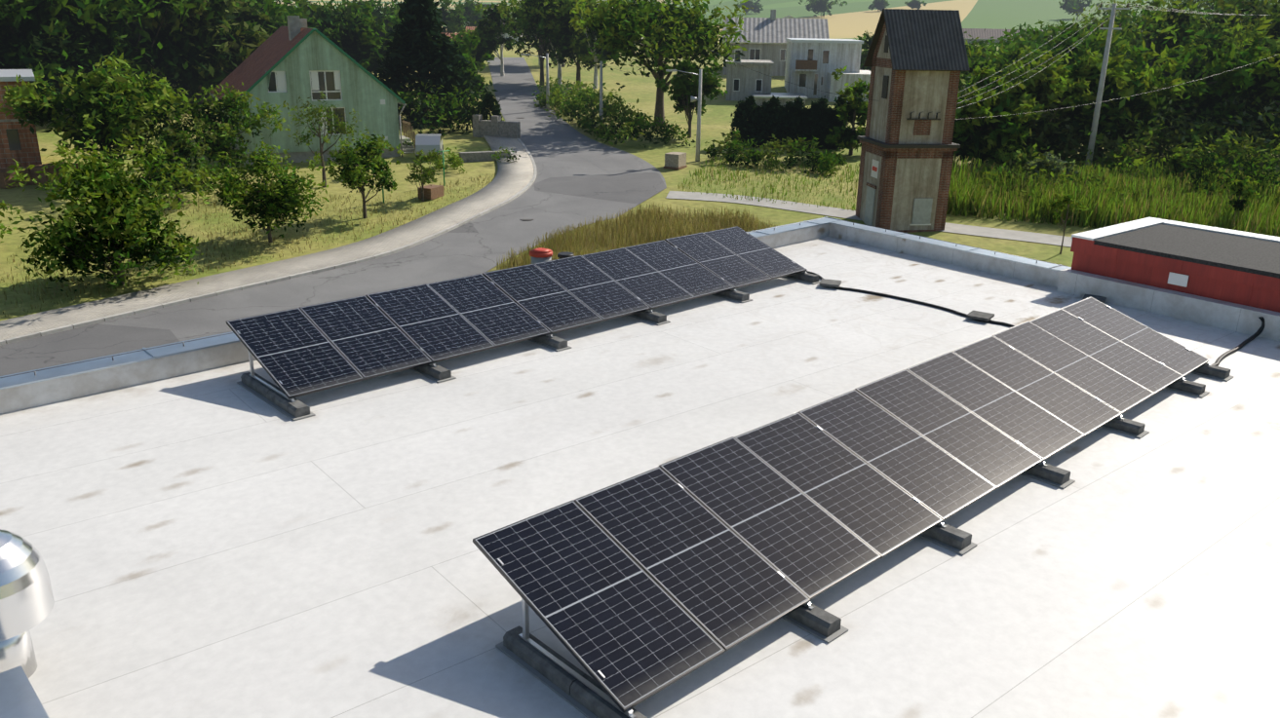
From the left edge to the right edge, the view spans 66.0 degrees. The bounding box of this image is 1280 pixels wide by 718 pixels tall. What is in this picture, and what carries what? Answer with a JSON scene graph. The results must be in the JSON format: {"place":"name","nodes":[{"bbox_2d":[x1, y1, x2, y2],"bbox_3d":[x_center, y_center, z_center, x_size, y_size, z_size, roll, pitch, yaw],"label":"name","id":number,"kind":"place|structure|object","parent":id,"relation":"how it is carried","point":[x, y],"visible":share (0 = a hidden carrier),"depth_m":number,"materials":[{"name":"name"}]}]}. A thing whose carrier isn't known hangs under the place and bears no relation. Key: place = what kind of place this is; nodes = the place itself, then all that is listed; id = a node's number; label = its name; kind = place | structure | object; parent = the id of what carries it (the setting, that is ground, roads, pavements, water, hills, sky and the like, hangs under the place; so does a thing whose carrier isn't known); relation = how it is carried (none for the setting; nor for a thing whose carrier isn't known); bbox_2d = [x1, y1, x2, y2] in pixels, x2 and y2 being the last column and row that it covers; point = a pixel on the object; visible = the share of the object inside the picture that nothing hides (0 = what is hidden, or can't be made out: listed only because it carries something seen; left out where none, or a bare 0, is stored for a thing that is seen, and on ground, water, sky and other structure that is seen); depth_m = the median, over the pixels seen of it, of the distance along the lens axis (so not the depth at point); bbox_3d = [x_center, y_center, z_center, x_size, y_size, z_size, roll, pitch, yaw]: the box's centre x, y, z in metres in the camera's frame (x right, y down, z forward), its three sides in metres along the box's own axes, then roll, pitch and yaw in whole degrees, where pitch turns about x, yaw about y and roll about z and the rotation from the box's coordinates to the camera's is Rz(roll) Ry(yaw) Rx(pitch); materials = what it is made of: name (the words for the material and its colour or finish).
{"place":"outdoors","nodes":[
{"label":"outdoors","id":0,"kind":"place"},
{"bbox_2d":[0,135,534,340],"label":"pavement","id":1,"kind":"structure","parent":0,"point":[511,178],"depth_m":40.29,"materials":[{"name":"beige concrete"}]},
{"bbox_2d":[0,57,666,376],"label":"road","id":2,"kind":"structure","parent":0,"point":[580,176],"depth_m":43.19,"materials":[{"name":"grey asphalt"}]},
{"bbox_2d":[496,203,775,270],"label":"bank grass","id":3,"kind":"structure","parent":0,"point":[641,217],"depth_m":45.41,"materials":[{"name":"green plant"}]},
{"bbox_2d":[0,223,1279,717],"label":"building roof","id":4,"kind":"structure","parent":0,"point":[203,533],"depth_m":10.77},
{"bbox_2d":[0,529,54,717],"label":"roof vent","id":5,"kind":"object","parent":4,"relation":"on","point":[26,601],"visible":1,"depth_m":7.73,"materials":[{"name":"silver metal"}]},
{"bbox_2d":[236,232,820,421],"bbox_3d":[-1.213,-1.079,17.761,11.662,0.821,2.400,-16,25,-41],"label":"solar panel mount","id":6,"kind":"object","parent":4,"relation":"on","point":[269,393],"visible":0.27,"depth_m":14.89,"materials":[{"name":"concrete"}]},
{"bbox_2d":[226,308,364,398],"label":"solar panel","id":7,"kind":"object","parent":6,"relation":"on","point":[295,352],"visible":1,"depth_m":14.41,"materials":[{"name":"black"}]},
{"bbox_2d":[299,295,432,380],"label":"pv panel","id":8,"kind":"object","parent":6,"relation":"on","point":[366,336],"visible":0.87,"depth_m":15.17,"materials":[{"name":"black glass"}]},
{"bbox_2d":[365,283,495,363],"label":"pv panel","id":9,"kind":"object","parent":6,"relation":"on","point":[432,324],"visible":0.97,"depth_m":15.91,"materials":[{"name":"black glass"}]},
{"bbox_2d":[426,273,551,348],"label":"pv panel","id":10,"kind":"object","parent":6,"relation":"on","point":[495,316],"visible":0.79,"depth_m":16.66,"materials":[{"name":"black glass"}]},
{"bbox_2d":[482,264,603,334],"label":"pv panel","id":11,"kind":"object","parent":6,"relation":"on","point":[545,299],"visible":0.9,"depth_m":17.40,"materials":[{"name":"black glass"}]},
{"bbox_2d":[534,255,651,321],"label":"pv panel","id":12,"kind":"object","parent":6,"relation":"on","point":[599,292],"visible":0.97,"depth_m":18.15,"materials":[{"name":"black glass"}]},
{"bbox_2d":[581,247,694,310],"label":"pv panel","id":13,"kind":"object","parent":6,"relation":"on","point":[647,285],"visible":0.95,"depth_m":18.89,"materials":[{"name":"black glass"}]},
{"bbox_2d":[624,239,734,299],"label":"pv panel","id":14,"kind":"object","parent":6,"relation":"on","point":[683,271],"visible":0.95,"depth_m":19.64,"materials":[{"name":"black glass"}]},
{"bbox_2d":[664,232,772,288],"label":"pv panel","id":15,"kind":"object","parent":6,"relation":"on","point":[719,260],"visible":0.97,"depth_m":20.38,"materials":[{"name":"black glass"}]},
{"bbox_2d":[703,226,806,279],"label":"pv panel","id":16,"kind":"object","parent":6,"relation":"on","point":[760,255],"visible":0.87,"depth_m":21.13,"materials":[{"name":"black glass"}]},
{"bbox_2d":[0,216,1071,389],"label":"parapet zinc cap","id":17,"kind":"object","parent":4,"relation":"on","point":[95,366],"visible":0.46,"depth_m":15.10,"materials":[{"name":"grey metal"}]},
{"bbox_2d":[476,305,1233,717],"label":"solar panel mount","id":18,"kind":"object","parent":4,"relation":"on","point":[562,678],"visible":0.35,"depth_m":8.77,"materials":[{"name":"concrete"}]},
{"bbox_2d":[472,500,725,713],"bbox_3d":[-0.383,2.025,8.471,1.134,0.036,2.094,-16,43,-40],"label":"solar panel","id":19,"kind":"object","parent":18,"relation":"on","point":[595,597],"visible":1,"depth_m":8.38,"materials":[{"name":"black"}]},
{"bbox_2d":[574,466,810,652],"bbox_3d":[0.456,1.783,9.214,1.134,0.037,2.094,-16,43,-40],"label":"solar panel","id":20,"kind":"object","parent":18,"relation":"on","point":[722,585],"visible":0.87,"depth_m":9.13,"materials":[{"name":"black"}]},
{"bbox_2d":[659,436,880,600],"bbox_3d":[1.285,1.535,9.962,1.134,0.035,2.094,-16,43,-40],"label":"solar panel","id":21,"kind":"object","parent":18,"relation":"on","point":[806,546],"visible":0.92,"depth_m":9.89,"materials":[{"name":"black"}]},
{"bbox_2d":[734,412,942,558],"bbox_3d":[2.124,1.302,10.708,1.134,0.035,2.094,-16,43,-41],"label":"solar panel","id":22,"kind":"object","parent":18,"relation":"on","point":[880,515],"visible":0.87,"depth_m":10.64,"materials":[{"name":"black"}]},
{"bbox_2d":[798,389,996,521],"bbox_3d":[2.960,1.057,11.448,1.134,0.035,2.094,-16,43,-41],"label":"solar panel","id":23,"kind":"object","parent":18,"relation":"on","point":[938,482],"visible":0.95,"depth_m":11.38,"materials":[{"name":"black"}]},
{"bbox_2d":[854,369,1043,490],"bbox_3d":[3.796,0.812,12.190,1.134,0.036,2.094,-16,43,-41],"label":"solar panel","id":24,"kind":"object","parent":18,"relation":"on","point":[975,444],"visible":0.95,"depth_m":12.13,"materials":[{"name":"black"}]},
{"bbox_2d":[906,350,1084,462],"bbox_3d":[4.636,0.568,12.935,1.134,0.038,2.094,-16,43,-41],"label":"solar panel","id":25,"kind":"object","parent":18,"relation":"on","point":[1042,434],"visible":0.97,"depth_m":12.87,"materials":[{"name":"black"}]},
{"bbox_2d":[951,335,1121,437],"bbox_3d":[5.476,0.330,13.682,1.134,0.036,2.094,-16,43,-40],"label":"solar panel","id":26,"kind":"object","parent":18,"relation":"on","point":[1072,406],"visible":0.87,"depth_m":13.63,"materials":[{"name":"black"}]},
{"bbox_2d":[992,320,1153,414],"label":"solar panel","id":27,"kind":"object","parent":18,"relation":"on","point":[1099,380],"visible":0.92,"depth_m":14.37,"materials":[{"name":"black"}]},
{"bbox_2d":[1029,309,1183,395],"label":"solar panel","id":28,"kind":"object","parent":18,"relation":"on","point":[1148,373],"visible":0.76,"depth_m":15.12,"materials":[{"name":"black"}]},
{"bbox_2d":[1061,297,1209,377],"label":"solar panel","id":29,"kind":"object","parent":18,"relation":"on","point":[1171,354],"visible":0.92,"depth_m":15.87,"materials":[{"name":"black"}]},
{"bbox_2d":[805,271,1264,366],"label":"roof cables","id":30,"kind":"object","parent":4,"relation":"on","point":[975,315],"visible":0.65,"depth_m":18.73,"materials":[{"name":"black plastic"}]},
{"bbox_2d":[0,0,1279,321],"bbox_3d":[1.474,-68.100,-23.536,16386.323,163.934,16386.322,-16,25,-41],"label":"ground","id":31,"kind":"structure","parent":0,"point":[856,18],"depth_m":53.58,"materials":[{"name":"green plant"}]},
{"bbox_2d":[0,69,41,169],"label":"brick shed","id":32,"kind":"object","parent":31,"relation":"on","point":[19,143],"visible":0.49,"depth_m":50.41,"materials":[{"name":"red brick"}]},
{"bbox_2d":[0,0,75,118],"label":"tree","id":33,"kind":"object","parent":31,"relation":"on","point":[8,53],"visible":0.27,"depth_m":63.21,"materials":[{"name":"green plant"}]},
{"bbox_2d":[0,0,136,99],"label":"tree","id":34,"kind":"object","parent":31,"relation":"on","point":[41,46],"visible":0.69,"depth_m":64.87,"materials":[{"name":"green plant"}]},
{"bbox_2d":[0,51,194,174],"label":"tree","id":35,"kind":"object","parent":31,"relation":"on","point":[108,111],"visible":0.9,"depth_m":49.08,"materials":[{"name":"green plant"}]},
{"bbox_2d":[0,131,210,291],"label":"orchard tree","id":36,"kind":"object","parent":31,"relation":"on","point":[112,214],"visible":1,"depth_m":35.46,"materials":[{"name":"green plant"}]},
{"bbox_2d":[27,0,223,104],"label":"tree","id":37,"kind":"object","parent":31,"relation":"on","point":[135,53],"visible":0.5,"depth_m":71.03,"materials":[{"name":"green plant"}]},
{"bbox_2d":[115,107,223,202],"bbox_3d":[-22.486,-9.628,47.480,4.690,4.877,4.168,1,19,0],"label":"orchard tree","id":38,"kind":"object","parent":31,"relation":"on","point":[181,144],"visible":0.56,"depth_m":47.20,"materials":[{"name":"green plant"}]},
{"bbox_2d":[16,0,334,94],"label":"tree","id":39,"kind":"object","parent":31,"relation":"on","point":[286,2],"visible":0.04,"depth_m":90.14,"materials":[{"name":"green plant"}]},
{"bbox_2d":[128,0,272,103],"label":"tree","id":40,"kind":"object","parent":31,"relation":"on","point":[230,45],"visible":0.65,"depth_m":74.75,"materials":[{"name":"green plant"}]},
{"bbox_2d":[154,81,290,169],"bbox_3d":[-22.365,-12.141,53.003,6.545,5.311,6.420,7,20,18],"label":"orchard tree","id":41,"kind":"object","parent":31,"relation":"on","point":[224,139],"visible":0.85,"depth_m":52.30,"materials":[{"name":"green plant"}]},
{"bbox_2d":[0,161,444,199],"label":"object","id":42,"kind":"object","parent":31,"relation":"on","point":[432,192],"visible":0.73,"depth_m":49.95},
{"bbox_2d":[0,172,495,316],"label":"lawn grass tufts","id":43,"kind":"object","parent":31,"relation":"on","point":[206,216],"visible":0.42,"depth_m":43.30,"materials":[{"name":"green plant"}]},
{"bbox_2d":[190,137,329,242],"bbox_3d":[-16.202,-7.019,42.451,5.568,4.675,5.847,-16,25,-41],"label":"orchard tree","id":44,"kind":"object","parent":31,"relation":"on","point":[269,207],"visible":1,"depth_m":41.92,"materials":[{"name":"green plant"}]},
{"bbox_2d":[0,138,537,346],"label":"kerb","id":45,"kind":"structure","parent":31,"relation":"on","point":[195,298],"depth_m":37.44,"materials":[{"name":"concrete"}]},
{"bbox_2d":[216,0,329,84],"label":"tree","id":46,"kind":"object","parent":31,"relation":"on","point":[270,27],"visible":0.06,"depth_m":82.31,"materials":[{"name":"green plant"}]},
{"bbox_2d":[209,15,415,165],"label":"green house","id":47,"kind":"structure","parent":31,"relation":"on","point":[292,60],"depth_m":57.78,"materials":[{"name":"paint"}]},
{"bbox_2d":[282,90,358,188],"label":"orchard tree","id":48,"kind":"object","parent":31,"relation":"on","point":[320,115],"visible":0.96,"depth_m":51.34,"materials":[{"name":"green plant"}]},
{"bbox_2d":[312,0,401,76],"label":"tree","id":49,"kind":"object","parent":31,"relation":"on","point":[357,39],"visible":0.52,"depth_m":91.93,"materials":[{"name":"green plant"}]},
{"bbox_2d":[312,124,403,218],"bbox_3d":[-13.402,-8.683,46.491,4.196,4.756,4.176,6,20,15],"label":"orchard tree","id":50,"kind":"object","parent":31,"relation":"on","point":[352,174],"visible":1,"depth_m":46.06,"materials":[{"name":"green plant"}]},
{"bbox_2d":[333,0,406,37],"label":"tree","id":51,"kind":"object","parent":31,"relation":"on","point":[386,11],"visible":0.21,"depth_m":121.75,"materials":[{"name":"green plant"}]},
{"bbox_2d":[395,148,444,201],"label":"orchard tree","id":52,"kind":"object","parent":31,"relation":"on","point":[425,174],"visible":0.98,"depth_m":49.77,"materials":[{"name":"green plant"}]},
{"bbox_2d":[374,0,484,124],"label":"conifer tree","id":53,"kind":"object","parent":31,"relation":"on","point":[420,44],"visible":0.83,"depth_m":71.98,"materials":[{"name":"green plant"}]},
{"bbox_2d":[415,133,443,157],"bbox_3d":[-13.051,-13.268,61.133,1.546,1.367,3.404,-2,19,-8],"label":"utility box","id":54,"kind":"object","parent":31,"relation":"on","point":[426,142],"visible":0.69,"depth_m":59.66,"materials":[{"name":"grey metal"}]},
{"bbox_2d":[389,79,502,135],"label":"hedge","id":55,"kind":"object","parent":31,"relation":"on","point":[453,114],"visible":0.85,"depth_m":69.58,"materials":[{"name":"green plant"}]},
{"bbox_2d":[432,0,478,33],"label":"village tree","id":56,"kind":"object","parent":31,"relation":"on","point":[452,19],"visible":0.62,"depth_m":146.15,"materials":[{"name":"green plant"}]},
{"bbox_2d":[434,31,492,94],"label":"tree","id":57,"kind":"object","parent":31,"relation":"on","point":[474,39],"visible":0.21,"depth_m":83.59,"materials":[{"name":"green plant"}]},
{"bbox_2d":[458,114,520,162],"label":"garden walls","id":58,"kind":"structure","parent":31,"relation":"on","point":[495,126],"depth_m":67.40,"materials":[{"name":"stone"}]},
{"bbox_2d":[474,0,525,76],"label":"street tree","id":59,"kind":"object","parent":31,"relation":"on","point":[490,30],"visible":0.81,"depth_m":101.22,"materials":[{"name":"green plant"}]},
{"bbox_2d":[496,0,580,85],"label":"street tree","id":60,"kind":"object","parent":31,"relation":"on","point":[535,6],"visible":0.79,"depth_m":94.03,"materials":[{"name":"green plant"}]},
{"bbox_2d":[515,0,599,84],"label":"street tree","id":61,"kind":"object","parent":31,"relation":"on","point":[563,51],"visible":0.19,"depth_m":95.68,"materials":[{"name":"green plant"}]},
{"bbox_2d":[538,0,622,85],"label":"street tree","id":62,"kind":"object","parent":31,"relation":"on","point":[559,31],"visible":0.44,"depth_m":94.05,"materials":[{"name":"green plant"}]},
{"bbox_2d":[567,0,626,88],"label":"street tree","id":63,"kind":"object","parent":31,"relation":"on","point":[586,42],"visible":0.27,"depth_m":93.46,"materials":[{"name":"green plant"}]},
{"bbox_2d":[532,74,696,148],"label":"hedge","id":64,"kind":"object","parent":31,"relation":"on","point":[587,97],"visible":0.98,"depth_m":71.75,"materials":[{"name":"green plant"}]},
{"bbox_2d":[568,0,753,124],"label":"tree","id":65,"kind":"object","parent":31,"relation":"on","point":[683,32],"visible":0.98,"depth_m":70.04,"materials":[{"name":"green plant"}]},
{"bbox_2d":[655,56,727,137],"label":"tree","id":66,"kind":"object","parent":31,"relation":"on","point":[684,88],"visible":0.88,"depth_m":68.19,"materials":[{"name":"green plant"}]},
{"bbox_2d":[725,49,774,100],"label":"house","id":67,"kind":"structure","parent":31,"relation":"on","point":[743,82],"depth_m":88.10,"materials":[{"name":"white paint"}]},
{"bbox_2d":[677,153,859,210],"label":"grass verge tufts","id":68,"kind":"object","parent":31,"relation":"on","point":[711,164],"visible":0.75,"depth_m":56.15,"materials":[{"name":"green plant"}]},
{"bbox_2d":[722,17,829,76],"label":"old grey house","id":69,"kind":"structure","parent":31,"relation":"on","point":[767,36],"depth_m":108.46,"materials":[{"name":"white"}]},
{"bbox_2d":[703,126,848,177],"bbox_3d":[8.470,-12.626,60.661,8.895,2.612,5.249,11,21,26],"label":"hedge","id":70,"kind":"object","parent":31,"relation":"on","point":[830,159],"visible":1,"depth_m":60.10,"materials":[{"name":"green plant"}]},
{"bbox_2d":[784,38,863,98],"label":"modern white house","id":71,"kind":"structure","parent":31,"relation":"on","point":[830,55],"depth_m":89.94,"materials":[{"name":"white paint"}]},
{"bbox_2d":[794,59,870,102],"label":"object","id":72,"kind":"structure","parent":71,"relation":"attached to","point":[833,86],"depth_m":88.28,"materials":[{"name":"white"}]},
{"bbox_2d":[824,65,870,155],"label":"tree","id":73,"kind":"object","parent":31,"relation":"on","point":[851,109],"visible":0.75,"depth_m":62.89,"materials":[{"name":"green plant"}]},
{"bbox_2d":[666,191,1072,247],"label":"footpath","id":74,"kind":"structure","parent":31,"relation":"on","point":[963,229],"depth_m":49.74,"materials":[{"name":"concrete"}]},
{"bbox_2d":[855,8,969,232],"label":"transformer tower","id":75,"kind":"structure","parent":31,"relation":"on","point":[916,60],"depth_m":45.30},
{"bbox_2d":[520,2,1279,119],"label":"overhead wires","id":76,"kind":"object","parent":75,"relation":"attached to","point":[1190,12],"visible":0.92,"depth_m":52.28,"materials":[{"name":"grey metal"}]},
{"bbox_2d":[952,65,1042,167],"bbox_3d":[20.545,-14.149,58.543,6.345,6.433,6.377,-16,25,-41],"label":"tree","id":77,"kind":"object","parent":31,"relation":"on","point":[977,136],"visible":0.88,"depth_m":57.38,"materials":[{"name":"green plant"}]},
{"bbox_2d":[962,28,1059,44],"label":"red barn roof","id":78,"kind":"structure","parent":31,"relation":"on","point":[987,34],"depth_m":199.26,"materials":[{"name":"tile"}]},
{"bbox_2d":[956,38,1074,112],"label":"tree","id":79,"kind":"object","parent":31,"relation":"on","point":[981,61],"visible":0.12,"depth_m":70.30,"materials":[{"name":"green plant"}]},
{"bbox_2d":[957,161,1131,214],"bbox_3d":[20.784,-8.969,51.682,8.490,2.492,7.621,5,19,12],"label":"bush","id":80,"kind":"object","parent":31,"relation":"on","point":[1001,168],"visible":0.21,"depth_m":51.87,"materials":[{"name":"green plant"}]},
{"bbox_2d":[993,49,1096,157],"bbox_3d":[24.507,-15.227,60.321,6.953,7.090,6.649,-16,25,-41],"label":"tree","id":81,"kind":"object","parent":31,"relation":"on","point":[1057,96],"visible":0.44,"depth_m":59.06,"materials":[{"name":"green plant"}]},
{"bbox_2d":[960,26,1130,90],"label":"tree","id":82,"kind":"object","parent":31,"relation":"on","point":[992,48],"visible":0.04,"depth_m":89.84,"materials":[{"name":"green plant"}]},
{"bbox_2d":[1024,151,1081,185],"bbox_3d":[22.530,-10.142,53.937,2.514,2.389,3.083,-16,25,-41],"label":"silver bush","id":83,"kind":"object","parent":31,"relation":"on","point":[1054,162],"visible":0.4,"depth_m":53.65,"materials":[{"name":"green plant"}]},
{"bbox_2d":[1047,193,1088,254],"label":"tree sapling","id":84,"kind":"object","parent":31,"relation":"on","point":[1065,199],"visible":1,"depth_m":42.63,"materials":[{"name":"green plant"}]},
{"bbox_2d":[995,19,1163,117],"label":"tree","id":85,"kind":"object","parent":31,"relation":"on","point":[1077,51],"visible":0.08,"depth_m":71.11,"materials":[{"name":"green plant"}]},
{"bbox_2d":[1085,2,1129,167],"bbox_3d":[26.427,-15.187,56.670,0.381,9.909,1.700,-16,25,-41],"label":"power pole","id":86,"kind":"object","parent":31,"relation":"on","point":[1095,122],"visible":0.94,"depth_m":56.30,"materials":[{"name":"concrete"}]},
{"bbox_2d":[946,154,1279,236],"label":"bank grass","id":87,"kind":"structure","parent":31,"relation":"on","point":[1262,215],"depth_m":48.68,"materials":[{"name":"green plant"}]},
{"bbox_2d":[1039,29,1188,159],"bbox_3d":[29.098,-16.186,61.107,9.192,8.253,8.263,-16,25,-41],"label":"tree","id":88,"kind":"object","parent":31,"relation":"on","point":[1119,83],"visible":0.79,"depth_m":59.55,"materials":[{"name":"green plant"}]},
{"bbox_2d":[959,68,1279,166],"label":"willow bush","id":89,"kind":"object","parent":31,"relation":"on","point":[1184,118],"visible":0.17,"depth_m":59.80,"materials":[{"name":"green plant"}]},
{"bbox_2d":[970,109,1279,178],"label":"bush","id":90,"kind":"object","parent":31,"relation":"on","point":[1123,150],"visible":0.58,"depth_m":56.76,"materials":[{"name":"green plant"}]},
{"bbox_2d":[1049,0,1211,41],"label":"tree","id":91,"kind":"object","parent":31,"relation":"on","point":[1105,18],"visible":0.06,"depth_m":112.09,"materials":[{"name":"green plant"}]},
{"bbox_2d":[1047,0,1257,81],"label":"tree","id":92,"kind":"object","parent":31,"relation":"on","point":[1187,31],"visible":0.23,"depth_m":73.64,"materials":[{"name":"green plant"}]},
{"bbox_2d":[1161,144,1223,185],"bbox_3d":[30.380,-10.341,53.885,2.932,2.721,3.220,-16,25,-41],"label":"bush","id":93,"kind":"object","parent":31,"relation":"on","point":[1196,154],"visible":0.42,"depth_m":53.88,"materials":[{"name":"green plant"}]},
{"bbox_2d":[1125,38,1277,152],"bbox_3d":[34.943,-16.502,62.409,9.467,7.834,8.984,-8,21,-23],"label":"tree","id":94,"kind":"object","parent":31,"relation":"on","point":[1205,94],"visible":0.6,"depth_m":60.86,"materials":[{"name":"green plant"}]},
{"bbox_2d":[1133,0,1279,101],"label":"tree","id":95,"kind":"object","parent":31,"relation":"on","point":[1246,5],"visible":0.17,"depth_m":75.34,"materials":[{"name":"green plant"}]},
{"bbox_2d":[1174,143,1279,201],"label":"bush","id":96,"kind":"object","parent":31,"relation":"on","point":[1233,167],"visible":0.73,"depth_m":50.46,"materials":[{"name":"green plant"}]},
{"bbox_2d":[1217,175,1262,212],"bbox_3d":[27.729,-7.194,45.750,1.589,3.010,2.097,8,20,20],"label":"bush","id":97,"kind":"object","parent":31,"relation":"on","point":[1245,189],"visible":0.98,"depth_m":45.46,"materials":[{"name":"green plant"}]},
{"bbox_2d":[1209,24,1279,158],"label":"tree","id":98,"kind":"object","parent":31,"relation":"on","point":[1269,80],"visible":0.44,"depth_m":60.29,"materials":[{"name":"green plant"}]},
{"bbox_2d":[1213,0,1279,110],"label":"tree","id":99,"kind":"object","parent":31,"relation":"on","point":[1274,26],"visible":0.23,"depth_m":70.30,"materials":[{"name":"green plant"}]},
{"bbox_2d":[1070,217,1279,312],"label":"red building annex","id":100,"kind":"object","parent":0,"point":[1234,266],"visible":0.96,"depth_m":19.28,"materials":[{"name":"red paint"}]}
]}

